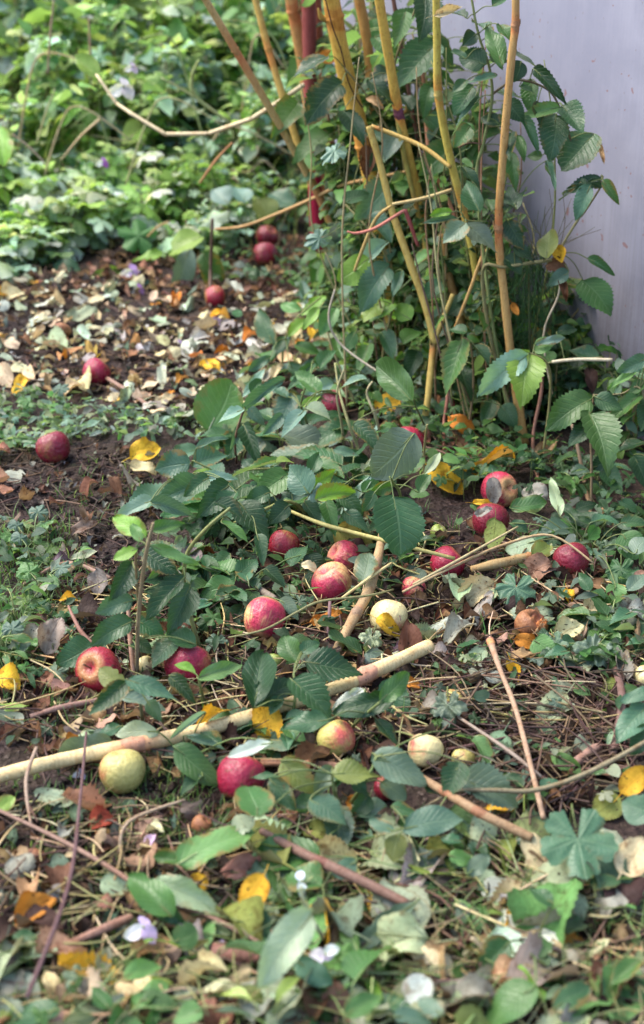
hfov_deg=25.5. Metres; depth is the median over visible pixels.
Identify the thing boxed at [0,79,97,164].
balsam plant
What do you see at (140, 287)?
fallen blossom
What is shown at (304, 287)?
weed leaf
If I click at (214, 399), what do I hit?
dock plant
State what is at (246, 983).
fallen leaf
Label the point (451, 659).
fallen leaf
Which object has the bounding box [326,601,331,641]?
thin stem
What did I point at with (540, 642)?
weed seedling
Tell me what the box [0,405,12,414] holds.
weed sprig
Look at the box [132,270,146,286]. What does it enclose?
fallen leaf
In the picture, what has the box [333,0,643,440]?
board wall
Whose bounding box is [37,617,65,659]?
fallen leaf
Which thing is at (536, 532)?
weed sprig
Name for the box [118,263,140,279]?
fallen blossom
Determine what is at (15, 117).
tall weed
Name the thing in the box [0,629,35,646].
weed sprig
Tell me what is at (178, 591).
raspberry shoot
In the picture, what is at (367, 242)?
vine stem
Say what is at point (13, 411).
weed sprig
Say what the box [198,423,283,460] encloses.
bramble sprig
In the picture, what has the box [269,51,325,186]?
bramble thicket
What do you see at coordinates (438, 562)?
apple
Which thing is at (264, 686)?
sapling shoot
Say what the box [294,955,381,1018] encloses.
weed
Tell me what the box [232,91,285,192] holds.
tall weed
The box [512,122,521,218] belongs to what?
vine stem
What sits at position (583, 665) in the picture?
fallen leaf
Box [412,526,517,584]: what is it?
thin stem
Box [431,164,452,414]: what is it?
vine stem
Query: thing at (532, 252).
vine stem
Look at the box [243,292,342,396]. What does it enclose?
nettle shoot
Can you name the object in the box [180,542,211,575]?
bramble sprig
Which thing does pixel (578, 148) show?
raspberry shoot
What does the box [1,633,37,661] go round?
weed sprig
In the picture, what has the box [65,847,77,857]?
fallen leaf
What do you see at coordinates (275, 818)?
fallen leaf
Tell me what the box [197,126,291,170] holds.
arching stem
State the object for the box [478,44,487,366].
vine stem
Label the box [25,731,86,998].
thin stem
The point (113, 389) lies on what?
fallen leaf
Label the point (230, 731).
fallen leaf
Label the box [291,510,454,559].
thin stem
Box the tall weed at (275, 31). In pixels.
[245,0,323,86]
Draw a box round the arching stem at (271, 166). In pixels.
[230,160,286,187]
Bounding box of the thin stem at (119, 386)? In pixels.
[105,376,154,409]
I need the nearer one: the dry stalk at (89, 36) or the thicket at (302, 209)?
the thicket at (302, 209)
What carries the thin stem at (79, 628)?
on the dry stems at (496, 703)
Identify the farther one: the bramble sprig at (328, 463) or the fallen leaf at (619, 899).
the bramble sprig at (328, 463)
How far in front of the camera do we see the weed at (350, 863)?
1.80 m
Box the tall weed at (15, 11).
[0,0,81,126]
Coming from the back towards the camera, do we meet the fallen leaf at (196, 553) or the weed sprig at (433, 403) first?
the weed sprig at (433, 403)
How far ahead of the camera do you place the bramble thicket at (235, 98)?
5.27 m
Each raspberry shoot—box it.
[56,507,230,672]
[89,660,242,721]
[290,0,446,339]
[302,142,468,396]
[362,424,440,556]
[421,160,619,402]
[439,324,517,426]
[451,0,601,440]
[477,324,602,451]
[545,353,643,510]
[615,686,643,824]
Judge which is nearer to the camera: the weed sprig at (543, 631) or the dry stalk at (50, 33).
the weed sprig at (543, 631)
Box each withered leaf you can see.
[314,49,333,63]
[358,136,375,177]
[365,95,383,109]
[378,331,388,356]
[428,3,460,17]
[510,302,518,314]
[539,256,567,271]
[552,244,565,262]
[558,281,568,300]
[584,363,597,393]
[599,144,604,162]
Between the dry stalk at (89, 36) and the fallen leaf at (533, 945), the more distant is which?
the dry stalk at (89, 36)
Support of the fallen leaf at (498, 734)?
on the dry stems at (496, 703)
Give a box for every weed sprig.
[0,401,14,405]
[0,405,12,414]
[0,406,21,419]
[0,408,30,426]
[0,505,59,554]
[0,515,57,535]
[0,541,29,549]
[0,585,56,621]
[0,615,42,637]
[0,620,30,678]
[0,622,19,654]
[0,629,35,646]
[0,640,27,667]
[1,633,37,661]
[3,647,34,659]
[7,519,59,552]
[10,531,53,566]
[15,555,71,595]
[15,561,73,614]
[18,383,69,426]
[63,988,177,1023]
[67,979,167,1017]
[69,619,79,638]
[130,976,173,1011]
[142,573,199,605]
[144,920,291,1004]
[148,544,215,574]
[158,610,208,632]
[189,516,228,541]
[197,596,234,612]
[201,905,277,941]
[209,698,265,734]
[215,569,305,612]
[217,977,300,1023]
[236,707,303,760]
[240,711,304,741]
[242,711,294,749]
[269,711,333,739]
[271,500,303,520]
[278,808,312,836]
[293,944,410,1023]
[295,764,386,831]
[295,769,380,843]
[339,929,397,999]
[347,379,372,413]
[348,385,374,401]
[350,800,372,838]
[360,495,372,515]
[361,515,419,553]
[368,521,440,546]
[377,411,414,420]
[379,816,441,855]
[384,533,438,551]
[410,388,458,419]
[410,399,469,439]
[410,841,495,929]
[432,991,513,1023]
[441,832,515,857]
[443,456,488,489]
[450,819,520,869]
[479,456,535,477]
[487,439,531,454]
[490,764,530,810]
[492,772,560,822]
[513,410,545,436]
[518,964,614,1023]
[529,445,582,475]
[530,529,569,540]
[531,447,561,462]
[532,515,565,523]
[535,618,590,640]
[536,504,618,554]
[537,468,598,494]
[542,644,610,658]
[555,449,596,474]
[558,606,612,638]
[561,627,623,663]
[568,454,630,501]
[581,613,611,629]
[582,593,643,632]
[596,525,621,539]
[598,632,643,663]
[606,498,636,527]
[608,599,643,625]
[624,636,643,646]
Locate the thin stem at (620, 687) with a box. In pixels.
[608,665,625,757]
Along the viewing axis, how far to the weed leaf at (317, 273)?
4.25 m
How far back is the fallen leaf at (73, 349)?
3.77 m
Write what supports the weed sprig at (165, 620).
on the ground at (444, 502)
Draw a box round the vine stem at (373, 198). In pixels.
[368,72,395,359]
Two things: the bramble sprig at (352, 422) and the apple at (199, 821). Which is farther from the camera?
the bramble sprig at (352, 422)
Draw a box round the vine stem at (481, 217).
[480,90,488,399]
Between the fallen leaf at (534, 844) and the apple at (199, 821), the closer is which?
the fallen leaf at (534, 844)
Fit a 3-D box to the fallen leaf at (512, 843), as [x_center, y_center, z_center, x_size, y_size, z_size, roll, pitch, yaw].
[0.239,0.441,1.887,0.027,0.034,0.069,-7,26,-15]
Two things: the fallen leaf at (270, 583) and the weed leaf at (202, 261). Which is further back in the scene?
the weed leaf at (202, 261)
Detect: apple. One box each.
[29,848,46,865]
[35,431,69,463]
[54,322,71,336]
[75,646,121,692]
[82,358,110,385]
[99,749,145,793]
[139,656,153,672]
[164,646,210,682]
[191,814,212,833]
[204,285,224,307]
[217,755,264,800]
[244,597,285,638]
[253,242,277,266]
[255,225,278,244]
[269,530,299,559]
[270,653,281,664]
[311,561,351,603]
[317,720,354,758]
[321,390,348,415]
[327,540,360,572]
[370,599,407,635]
[374,776,390,800]
[401,426,424,451]
[401,576,425,596]
[408,734,443,768]
[430,524,445,540]
[430,546,464,578]
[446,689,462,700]
[451,749,475,766]
[472,503,509,537]
[481,471,517,507]
[514,609,548,636]
[552,542,589,576]
[633,665,643,686]
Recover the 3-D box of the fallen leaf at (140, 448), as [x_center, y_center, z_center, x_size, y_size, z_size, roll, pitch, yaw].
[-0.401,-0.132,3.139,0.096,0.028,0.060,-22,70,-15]
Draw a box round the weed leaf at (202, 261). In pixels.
[196,250,225,283]
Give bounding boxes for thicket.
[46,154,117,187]
[99,129,164,184]
[102,43,222,146]
[127,0,186,71]
[172,43,237,155]
[185,0,298,113]
[189,188,247,237]
[217,70,299,169]
[230,171,277,227]
[238,50,318,185]
[250,10,325,100]
[252,0,323,51]
[254,172,308,229]
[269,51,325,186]
[271,0,416,294]
[279,151,328,223]
[286,11,329,86]
[286,12,329,65]
[292,0,467,329]
[297,0,392,202]
[298,205,331,294]
[299,102,374,324]
[303,263,356,338]
[308,224,340,289]
[319,27,448,320]
[319,290,381,361]
[324,214,387,332]
[326,319,377,391]
[333,175,416,362]
[337,131,448,346]
[353,32,496,337]
[360,284,430,384]
[378,76,455,324]
[388,0,523,360]
[391,162,459,361]
[392,255,425,360]
[396,329,441,398]
[404,269,467,396]
[409,215,494,394]
[425,141,534,387]
[433,300,556,422]
[438,273,538,416]
[456,227,527,410]
[501,289,555,388]
[501,320,571,416]
[511,265,590,397]
[531,320,584,407]
[532,350,585,427]
[551,313,592,388]
[561,335,632,420]
[594,358,643,458]
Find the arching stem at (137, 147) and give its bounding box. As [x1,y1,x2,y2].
[125,96,222,184]
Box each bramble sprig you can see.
[128,478,169,509]
[145,539,227,584]
[150,635,212,660]
[160,484,270,540]
[173,438,222,456]
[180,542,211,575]
[184,488,294,526]
[189,559,234,613]
[191,558,249,612]
[195,462,268,489]
[197,426,276,460]
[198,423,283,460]
[200,588,246,605]
[204,502,270,534]
[208,513,297,539]
[209,558,262,577]
[219,419,275,446]
[228,481,301,521]
[239,350,287,373]
[240,472,285,544]
[241,456,292,486]
[243,382,275,405]
[253,391,272,421]
[259,407,300,445]
[267,349,321,374]
[282,456,344,496]
[282,496,343,523]
[289,378,344,411]
[290,376,340,401]
[294,443,408,486]
[302,355,343,377]
[302,463,360,518]
[312,340,342,360]
[315,468,372,484]
[328,433,378,447]
[333,420,376,453]
[348,385,386,405]
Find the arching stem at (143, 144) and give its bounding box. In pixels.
[89,134,156,168]
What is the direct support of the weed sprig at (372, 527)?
on the ground at (444, 502)
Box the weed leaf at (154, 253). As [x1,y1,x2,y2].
[132,248,166,262]
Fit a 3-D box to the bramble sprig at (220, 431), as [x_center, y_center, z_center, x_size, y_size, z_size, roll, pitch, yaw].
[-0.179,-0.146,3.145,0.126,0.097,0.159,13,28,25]
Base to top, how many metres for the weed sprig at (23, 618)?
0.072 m
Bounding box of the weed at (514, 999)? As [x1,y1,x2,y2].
[476,888,553,1023]
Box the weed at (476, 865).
[448,849,490,876]
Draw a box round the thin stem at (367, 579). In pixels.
[342,562,392,596]
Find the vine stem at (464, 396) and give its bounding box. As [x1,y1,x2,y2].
[418,144,471,420]
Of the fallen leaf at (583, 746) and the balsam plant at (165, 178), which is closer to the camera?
the fallen leaf at (583, 746)
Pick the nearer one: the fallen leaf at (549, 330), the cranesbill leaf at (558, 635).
the cranesbill leaf at (558, 635)
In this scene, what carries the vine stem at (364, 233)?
on the ground at (444, 502)
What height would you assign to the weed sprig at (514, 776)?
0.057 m
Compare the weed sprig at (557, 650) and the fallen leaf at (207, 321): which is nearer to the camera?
the weed sprig at (557, 650)
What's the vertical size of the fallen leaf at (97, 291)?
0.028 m
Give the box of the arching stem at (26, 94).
[16,52,74,157]
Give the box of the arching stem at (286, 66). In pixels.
[203,20,325,189]
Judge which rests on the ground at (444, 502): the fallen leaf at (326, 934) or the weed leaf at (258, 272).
the weed leaf at (258, 272)
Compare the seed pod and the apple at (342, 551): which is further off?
the seed pod
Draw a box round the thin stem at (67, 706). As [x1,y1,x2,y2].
[30,698,96,718]
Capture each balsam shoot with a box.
[127,872,270,950]
[153,814,255,874]
[252,834,325,988]
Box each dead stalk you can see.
[0,639,434,782]
[239,578,277,597]
[259,828,410,903]
[261,759,338,768]
[333,534,384,651]
[424,775,533,841]
[470,552,531,572]
[486,637,545,819]
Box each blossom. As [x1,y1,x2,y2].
[72,768,85,779]
[96,157,108,167]
[107,78,134,100]
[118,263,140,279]
[123,916,156,943]
[124,62,137,73]
[131,284,144,293]
[138,834,155,849]
[212,316,230,329]
[295,870,312,896]
[309,944,339,962]
[400,973,433,1006]
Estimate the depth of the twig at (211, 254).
4.18 m
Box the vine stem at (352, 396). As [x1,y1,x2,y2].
[325,252,357,407]
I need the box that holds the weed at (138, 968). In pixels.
[3,958,161,1023]
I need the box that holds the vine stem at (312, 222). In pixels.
[301,84,378,384]
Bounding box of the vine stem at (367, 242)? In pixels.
[365,134,379,384]
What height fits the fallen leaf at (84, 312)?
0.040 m
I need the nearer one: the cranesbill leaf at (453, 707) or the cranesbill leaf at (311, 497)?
the cranesbill leaf at (453, 707)
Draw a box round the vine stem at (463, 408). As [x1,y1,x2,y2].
[437,222,465,415]
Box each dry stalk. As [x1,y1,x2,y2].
[12,134,46,164]
[36,89,55,144]
[47,0,54,73]
[60,117,101,160]
[65,119,99,153]
[88,18,92,79]
[147,221,168,236]
[199,142,232,183]
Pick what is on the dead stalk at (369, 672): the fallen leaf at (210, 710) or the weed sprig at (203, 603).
the fallen leaf at (210, 710)
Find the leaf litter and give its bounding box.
[0,233,643,1023]
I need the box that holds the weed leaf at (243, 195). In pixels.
[231,186,252,239]
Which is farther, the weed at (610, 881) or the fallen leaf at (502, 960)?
the weed at (610, 881)
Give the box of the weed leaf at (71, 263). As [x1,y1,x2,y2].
[51,258,79,278]
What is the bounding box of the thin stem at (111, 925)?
[56,913,132,954]
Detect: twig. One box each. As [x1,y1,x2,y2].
[95,74,304,135]
[161,77,230,123]
[209,218,213,311]
[214,170,405,229]
[327,289,375,370]
[334,363,360,482]
[347,209,404,234]
[353,205,391,271]
[366,381,380,436]
[372,124,451,168]
[392,188,451,205]
[404,209,418,246]
[442,392,448,449]
[451,249,485,335]
[531,372,543,481]
[542,287,559,393]
[552,358,612,362]
[570,424,591,511]
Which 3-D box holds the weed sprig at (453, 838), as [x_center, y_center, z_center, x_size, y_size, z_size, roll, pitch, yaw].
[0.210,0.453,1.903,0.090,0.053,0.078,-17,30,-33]
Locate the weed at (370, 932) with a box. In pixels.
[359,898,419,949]
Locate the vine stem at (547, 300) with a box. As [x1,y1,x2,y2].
[495,213,551,417]
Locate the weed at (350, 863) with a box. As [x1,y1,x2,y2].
[331,857,357,879]
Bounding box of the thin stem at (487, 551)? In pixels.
[402,533,593,592]
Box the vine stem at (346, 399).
[341,57,359,414]
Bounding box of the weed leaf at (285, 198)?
[267,188,295,243]
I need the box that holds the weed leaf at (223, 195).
[210,185,233,240]
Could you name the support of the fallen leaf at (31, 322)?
on the ground at (444, 502)
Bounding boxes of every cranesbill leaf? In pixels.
[40,717,57,737]
[42,662,68,680]
[205,631,228,651]
[289,593,310,605]
[304,483,321,502]
[359,625,381,651]
[430,686,467,724]
[494,569,535,606]
[540,803,618,879]
[546,629,569,658]
[572,633,612,675]
[590,539,614,560]
[605,554,633,584]
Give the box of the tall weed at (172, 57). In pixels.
[127,26,207,166]
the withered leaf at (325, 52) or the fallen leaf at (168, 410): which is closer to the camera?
the fallen leaf at (168, 410)
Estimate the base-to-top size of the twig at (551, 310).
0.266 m
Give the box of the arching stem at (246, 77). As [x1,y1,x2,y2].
[236,33,283,149]
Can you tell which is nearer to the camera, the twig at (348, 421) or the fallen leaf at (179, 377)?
the twig at (348, 421)
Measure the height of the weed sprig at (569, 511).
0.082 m
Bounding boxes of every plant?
[0,0,80,150]
[0,0,85,42]
[0,0,106,126]
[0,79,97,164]
[0,122,25,210]
[24,41,150,156]
[55,0,158,85]
[91,69,204,172]
[109,0,244,68]
[140,153,212,226]
[156,140,221,219]
[157,1,273,121]
[174,0,292,79]
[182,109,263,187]
[192,154,240,206]
[192,378,246,431]
[246,410,368,464]
[461,189,600,402]
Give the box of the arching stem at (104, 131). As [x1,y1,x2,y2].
[70,112,111,154]
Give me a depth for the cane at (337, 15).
3.34 m
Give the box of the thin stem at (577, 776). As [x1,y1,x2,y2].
[423,740,643,806]
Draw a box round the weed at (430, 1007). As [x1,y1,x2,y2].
[392,996,443,1023]
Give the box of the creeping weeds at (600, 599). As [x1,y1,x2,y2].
[0,237,643,1023]
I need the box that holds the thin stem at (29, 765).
[24,746,37,822]
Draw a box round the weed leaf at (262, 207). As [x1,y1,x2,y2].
[252,197,278,235]
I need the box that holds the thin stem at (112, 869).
[0,809,261,941]
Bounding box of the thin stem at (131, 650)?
[126,609,134,674]
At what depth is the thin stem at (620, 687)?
2.22 m
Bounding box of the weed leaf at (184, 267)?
[171,249,195,283]
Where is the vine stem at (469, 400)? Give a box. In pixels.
[420,149,476,419]
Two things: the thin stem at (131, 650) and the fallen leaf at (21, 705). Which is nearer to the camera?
the fallen leaf at (21, 705)
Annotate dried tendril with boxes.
[325,0,362,107]
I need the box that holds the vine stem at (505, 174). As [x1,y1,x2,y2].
[485,97,506,335]
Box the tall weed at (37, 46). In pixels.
[13,35,90,158]
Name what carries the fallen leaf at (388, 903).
on the leaf litter
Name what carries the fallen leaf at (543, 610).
on the leaf litter
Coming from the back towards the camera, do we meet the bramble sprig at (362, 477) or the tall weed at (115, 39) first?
the tall weed at (115, 39)
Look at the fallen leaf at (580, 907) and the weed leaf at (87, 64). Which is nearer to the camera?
the fallen leaf at (580, 907)
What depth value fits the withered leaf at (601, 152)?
3.04 m
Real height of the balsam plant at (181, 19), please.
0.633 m
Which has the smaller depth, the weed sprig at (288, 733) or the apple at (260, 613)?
the weed sprig at (288, 733)
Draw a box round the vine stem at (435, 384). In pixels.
[425,166,436,413]
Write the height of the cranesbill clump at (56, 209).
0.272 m
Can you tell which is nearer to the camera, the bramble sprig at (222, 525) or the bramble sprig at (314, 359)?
the bramble sprig at (222, 525)
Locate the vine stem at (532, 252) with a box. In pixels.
[510,203,534,419]
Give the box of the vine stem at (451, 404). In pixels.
[412,245,457,434]
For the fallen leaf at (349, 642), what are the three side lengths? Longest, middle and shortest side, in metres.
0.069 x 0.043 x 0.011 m
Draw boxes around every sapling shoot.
[58,711,272,797]
[234,730,517,861]
[241,635,409,744]
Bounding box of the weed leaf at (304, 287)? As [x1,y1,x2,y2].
[299,280,312,303]
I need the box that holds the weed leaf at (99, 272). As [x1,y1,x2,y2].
[91,265,121,276]
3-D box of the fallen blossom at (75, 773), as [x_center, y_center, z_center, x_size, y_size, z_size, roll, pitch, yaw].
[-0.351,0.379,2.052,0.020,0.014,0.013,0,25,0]
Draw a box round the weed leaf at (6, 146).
[0,126,13,201]
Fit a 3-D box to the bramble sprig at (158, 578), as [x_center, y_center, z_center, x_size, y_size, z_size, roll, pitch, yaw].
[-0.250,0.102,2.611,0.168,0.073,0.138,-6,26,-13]
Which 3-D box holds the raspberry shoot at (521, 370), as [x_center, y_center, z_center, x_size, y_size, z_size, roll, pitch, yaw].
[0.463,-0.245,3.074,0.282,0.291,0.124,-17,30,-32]
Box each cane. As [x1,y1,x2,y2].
[202,0,331,222]
[252,0,327,223]
[285,0,328,249]
[302,0,325,273]
[316,0,333,163]
[318,0,397,335]
[354,0,374,113]
[366,125,454,431]
[374,0,435,305]
[391,0,439,254]
[395,120,434,273]
[421,72,470,276]
[433,0,493,421]
[438,234,466,339]
[493,0,529,444]
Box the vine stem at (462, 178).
[431,61,472,294]
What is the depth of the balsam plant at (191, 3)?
5.90 m
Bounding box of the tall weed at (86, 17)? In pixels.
[74,0,96,46]
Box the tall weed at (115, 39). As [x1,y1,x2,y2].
[75,3,145,142]
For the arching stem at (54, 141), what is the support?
on the ground at (444, 502)
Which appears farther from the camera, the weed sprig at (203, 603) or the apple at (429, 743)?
the weed sprig at (203, 603)
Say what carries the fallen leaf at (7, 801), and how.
on the dry stems at (496, 703)
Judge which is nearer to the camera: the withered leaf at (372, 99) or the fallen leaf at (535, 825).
the fallen leaf at (535, 825)
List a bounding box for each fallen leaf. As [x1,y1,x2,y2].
[0,281,24,300]
[0,361,13,387]
[0,662,20,691]
[0,702,28,711]
[0,705,23,724]
[0,794,15,810]
[0,926,32,977]
[0,969,24,999]
[0,971,39,1005]
[0,993,23,1021]
[1,925,28,970]
[1,932,57,977]
[3,849,35,881]
[4,955,46,971]
[11,373,32,393]
[14,889,56,927]
[18,273,40,284]
[22,623,37,638]
[23,313,56,329]
[27,312,53,327]
[33,787,73,807]
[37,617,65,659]
[39,296,55,305]
[41,325,72,350]
[41,853,69,867]
[42,971,59,996]
[46,268,65,285]
[52,551,74,570]
[56,349,66,359]
[58,950,117,983]
[59,304,97,321]
[59,590,77,600]
[61,345,81,355]
[63,518,97,538]
[63,965,111,1009]
[64,549,96,560]
[65,591,105,623]
[65,732,77,739]
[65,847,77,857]
[66,365,90,391]
[67,605,77,616]
[70,716,94,728]
[73,290,98,306]
[73,324,89,339]
[78,726,96,735]
[85,340,93,352]
[87,559,107,595]
[87,699,106,721]
[87,804,117,829]
[88,282,110,293]
[90,940,124,1011]
[93,344,101,357]
[93,713,120,728]
[93,872,126,896]
[93,893,112,908]
[103,702,124,723]
[104,280,117,293]
[109,384,138,394]
[119,387,131,408]
[121,437,160,462]
[121,459,156,474]
[125,382,158,405]
[128,374,142,383]
[130,332,139,344]
[130,388,149,399]
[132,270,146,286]
[140,384,161,392]
[149,315,166,326]
[149,745,173,756]
[156,362,166,388]
[161,407,171,414]
[162,346,183,362]
[165,621,192,632]
[168,986,204,1006]
[169,291,181,304]
[172,297,179,308]
[174,372,189,385]
[179,387,196,398]
[180,334,197,348]
[181,537,202,564]
[182,296,194,314]
[183,347,193,358]
[184,350,202,357]
[189,326,210,340]
[190,869,207,890]
[194,313,222,328]
[197,703,229,723]
[199,358,224,372]
[202,978,239,1006]
[203,546,214,554]
[206,891,263,940]
[210,306,235,320]
[211,943,260,966]
[214,344,228,357]
[215,976,255,1000]
[216,750,230,763]
[220,720,241,746]
[220,963,251,1002]
[221,278,249,296]
[222,580,251,607]
[227,331,242,343]
[233,366,244,378]
[233,374,261,405]
[236,326,256,346]
[238,864,269,903]
[238,998,274,1023]
[240,817,296,871]
[242,815,284,848]
[244,342,276,362]
[246,584,261,595]
[246,859,291,925]
[249,300,273,307]
[251,706,282,738]
[254,988,280,1016]
[256,338,269,349]
[259,367,270,380]
[261,363,283,383]
[263,737,300,750]
[263,1002,325,1022]
[265,971,310,1023]
[266,1010,294,1023]
[267,575,287,586]
[269,812,283,828]
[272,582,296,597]
[277,883,327,949]
[283,292,295,299]
[283,563,303,583]
[284,312,300,319]
[286,327,302,339]
[293,655,307,668]
[294,740,330,767]
[301,560,319,571]
[302,608,341,625]
[302,991,342,1023]
[303,816,326,838]
[304,898,332,955]
[307,327,317,339]
[311,894,371,942]
[317,962,349,993]
[323,944,364,981]
[328,629,361,652]
[328,920,339,930]
[330,699,339,719]
[332,933,343,970]
[333,521,372,544]
[334,972,371,1023]
[342,792,356,813]
[348,538,375,553]
[355,1016,377,1023]
[358,812,420,872]
[359,893,419,921]
[363,647,385,664]
[366,892,372,911]
[368,612,399,637]
[369,910,457,966]
[370,877,430,933]
[373,393,400,413]
[377,973,432,1023]
[378,678,410,716]
[386,957,429,977]
[388,847,446,888]
[393,640,398,651]
[395,859,455,874]
[398,619,421,665]
[400,840,446,886]
[404,565,426,578]
[404,945,455,980]
[407,676,423,687]
[415,621,439,639]
[425,462,462,494]
[426,835,452,858]
[430,615,474,636]
[431,971,492,1008]
[434,654,460,669]
[435,568,464,586]
[443,611,476,644]
[448,414,474,433]
[448,571,472,601]
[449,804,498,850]
[450,435,467,445]
[450,902,469,919]
[452,572,505,609]
[460,634,481,644]
[461,547,485,565]
[463,444,514,472]
[463,654,504,661]
[465,499,490,504]
[466,645,487,666]
[468,590,492,624]
[468,603,500,620]
[468,658,487,685]
[468,668,501,682]
[470,506,491,516]
[470,805,497,845]
[475,721,511,763]
[477,869,495,881]
[481,876,505,901]
[483,804,512,811]
[484,508,506,548]
[484,927,562,966]
[485,470,501,503]
[485,632,512,644]
[487,886,508,909]
[487,929,579,995]
[488,586,498,601]
[490,838,516,870]
[491,914,514,926]
[491,953,512,983]
[502,909,558,943]
[503,646,534,661]
[503,788,551,855]
[504,908,510,926]
[506,653,520,681]
[507,878,582,948]
[509,602,533,619]
[512,633,534,648]
[516,906,587,926]
[518,552,551,582]
[520,832,547,876]
[521,482,548,500]
[528,327,550,349]
[530,860,589,886]
[531,605,556,620]
[534,433,561,453]
[535,565,572,581]
[535,684,573,724]
[535,1007,590,1023]
[542,590,558,608]
[543,975,561,1005]
[554,615,584,636]
[555,932,583,945]
[559,645,596,677]
[562,656,578,665]
[563,588,574,602]
[569,893,606,921]
[574,619,588,641]
[574,734,593,766]
[583,598,609,617]
[586,855,637,930]
[588,888,641,918]
[592,790,624,820]
[594,962,643,1021]
[599,828,623,845]
[601,677,627,696]
[614,598,643,619]
[614,765,643,801]
[614,836,643,879]
[615,647,633,683]
[616,597,633,610]
[622,649,637,675]
[634,569,643,595]
[635,618,643,635]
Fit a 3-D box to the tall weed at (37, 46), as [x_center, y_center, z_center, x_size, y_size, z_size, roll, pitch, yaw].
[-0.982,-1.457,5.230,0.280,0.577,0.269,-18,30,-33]
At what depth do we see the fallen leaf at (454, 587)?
2.50 m
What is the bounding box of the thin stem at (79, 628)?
[67,605,92,646]
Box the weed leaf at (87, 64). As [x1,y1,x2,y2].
[75,53,100,119]
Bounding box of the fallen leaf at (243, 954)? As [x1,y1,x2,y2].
[211,943,260,966]
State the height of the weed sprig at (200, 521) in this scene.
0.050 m
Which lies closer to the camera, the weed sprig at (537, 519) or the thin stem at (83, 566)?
the thin stem at (83, 566)
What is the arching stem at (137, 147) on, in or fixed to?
on the ground at (444, 502)
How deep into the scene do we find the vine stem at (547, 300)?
3.21 m
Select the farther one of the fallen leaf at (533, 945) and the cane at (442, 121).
the cane at (442, 121)
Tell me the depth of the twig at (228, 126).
4.03 m
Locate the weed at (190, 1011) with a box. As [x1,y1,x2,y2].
[173,1000,203,1023]
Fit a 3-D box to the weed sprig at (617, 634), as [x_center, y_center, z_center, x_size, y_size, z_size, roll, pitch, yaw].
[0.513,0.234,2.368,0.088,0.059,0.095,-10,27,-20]
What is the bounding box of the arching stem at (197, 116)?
[125,33,215,188]
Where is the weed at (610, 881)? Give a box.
[589,873,620,889]
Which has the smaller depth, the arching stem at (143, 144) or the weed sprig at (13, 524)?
the weed sprig at (13, 524)
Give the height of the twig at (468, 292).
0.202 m
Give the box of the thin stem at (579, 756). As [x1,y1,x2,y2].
[574,743,602,764]
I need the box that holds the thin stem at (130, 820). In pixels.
[118,799,184,851]
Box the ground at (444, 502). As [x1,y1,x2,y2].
[0,0,643,1023]
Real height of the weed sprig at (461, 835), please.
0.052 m
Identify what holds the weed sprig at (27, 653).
on the ground at (444, 502)
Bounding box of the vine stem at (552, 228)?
[531,60,555,346]
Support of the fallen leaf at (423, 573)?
on the ground at (444, 502)
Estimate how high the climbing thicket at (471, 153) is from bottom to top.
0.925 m
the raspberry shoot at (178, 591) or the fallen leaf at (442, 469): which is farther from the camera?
the fallen leaf at (442, 469)
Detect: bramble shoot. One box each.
[117,436,244,522]
[200,545,377,632]
[217,376,293,476]
[220,452,378,565]
[262,337,424,456]
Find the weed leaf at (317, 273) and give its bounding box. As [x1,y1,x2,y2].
[308,249,324,294]
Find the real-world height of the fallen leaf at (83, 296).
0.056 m
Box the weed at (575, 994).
[552,957,642,1012]
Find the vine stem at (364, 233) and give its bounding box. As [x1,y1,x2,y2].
[352,155,396,358]
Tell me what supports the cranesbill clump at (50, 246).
on the ground at (444, 502)
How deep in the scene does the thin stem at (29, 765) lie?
1.95 m
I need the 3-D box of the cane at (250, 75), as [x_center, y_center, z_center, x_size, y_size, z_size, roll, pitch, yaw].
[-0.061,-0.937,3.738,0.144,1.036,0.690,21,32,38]
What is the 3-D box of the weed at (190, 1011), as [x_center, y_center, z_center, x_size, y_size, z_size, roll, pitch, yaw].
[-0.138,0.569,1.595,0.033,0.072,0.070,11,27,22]
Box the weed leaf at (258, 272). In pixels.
[246,267,270,279]
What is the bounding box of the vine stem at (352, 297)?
[349,248,358,332]
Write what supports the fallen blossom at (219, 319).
on the leaf litter
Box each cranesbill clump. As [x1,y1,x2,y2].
[0,150,59,212]
[0,157,100,212]
[0,195,60,265]
[0,223,40,280]
[4,141,143,197]
[9,172,157,228]
[14,210,90,272]
[19,184,124,266]
[58,147,163,200]
[83,182,172,248]
[105,168,206,220]
[117,205,244,262]
[197,196,257,243]
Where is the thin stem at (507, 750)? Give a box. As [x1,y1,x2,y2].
[457,716,541,777]
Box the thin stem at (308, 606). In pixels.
[228,589,393,637]
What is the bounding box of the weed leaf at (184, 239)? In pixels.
[163,228,203,256]
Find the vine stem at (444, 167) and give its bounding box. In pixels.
[442,47,456,390]
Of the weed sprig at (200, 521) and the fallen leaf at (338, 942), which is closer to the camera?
the fallen leaf at (338, 942)
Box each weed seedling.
[470,477,643,596]
[530,633,612,770]
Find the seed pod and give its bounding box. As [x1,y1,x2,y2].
[189,60,227,119]
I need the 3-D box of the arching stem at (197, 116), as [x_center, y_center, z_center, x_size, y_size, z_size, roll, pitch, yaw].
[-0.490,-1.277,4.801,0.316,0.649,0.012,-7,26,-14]
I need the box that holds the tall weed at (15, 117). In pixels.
[0,89,43,160]
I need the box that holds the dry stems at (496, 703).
[0,259,643,1023]
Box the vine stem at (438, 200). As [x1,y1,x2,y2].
[416,67,446,397]
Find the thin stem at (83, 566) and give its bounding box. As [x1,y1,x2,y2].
[23,561,109,585]
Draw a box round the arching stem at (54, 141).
[43,106,131,176]

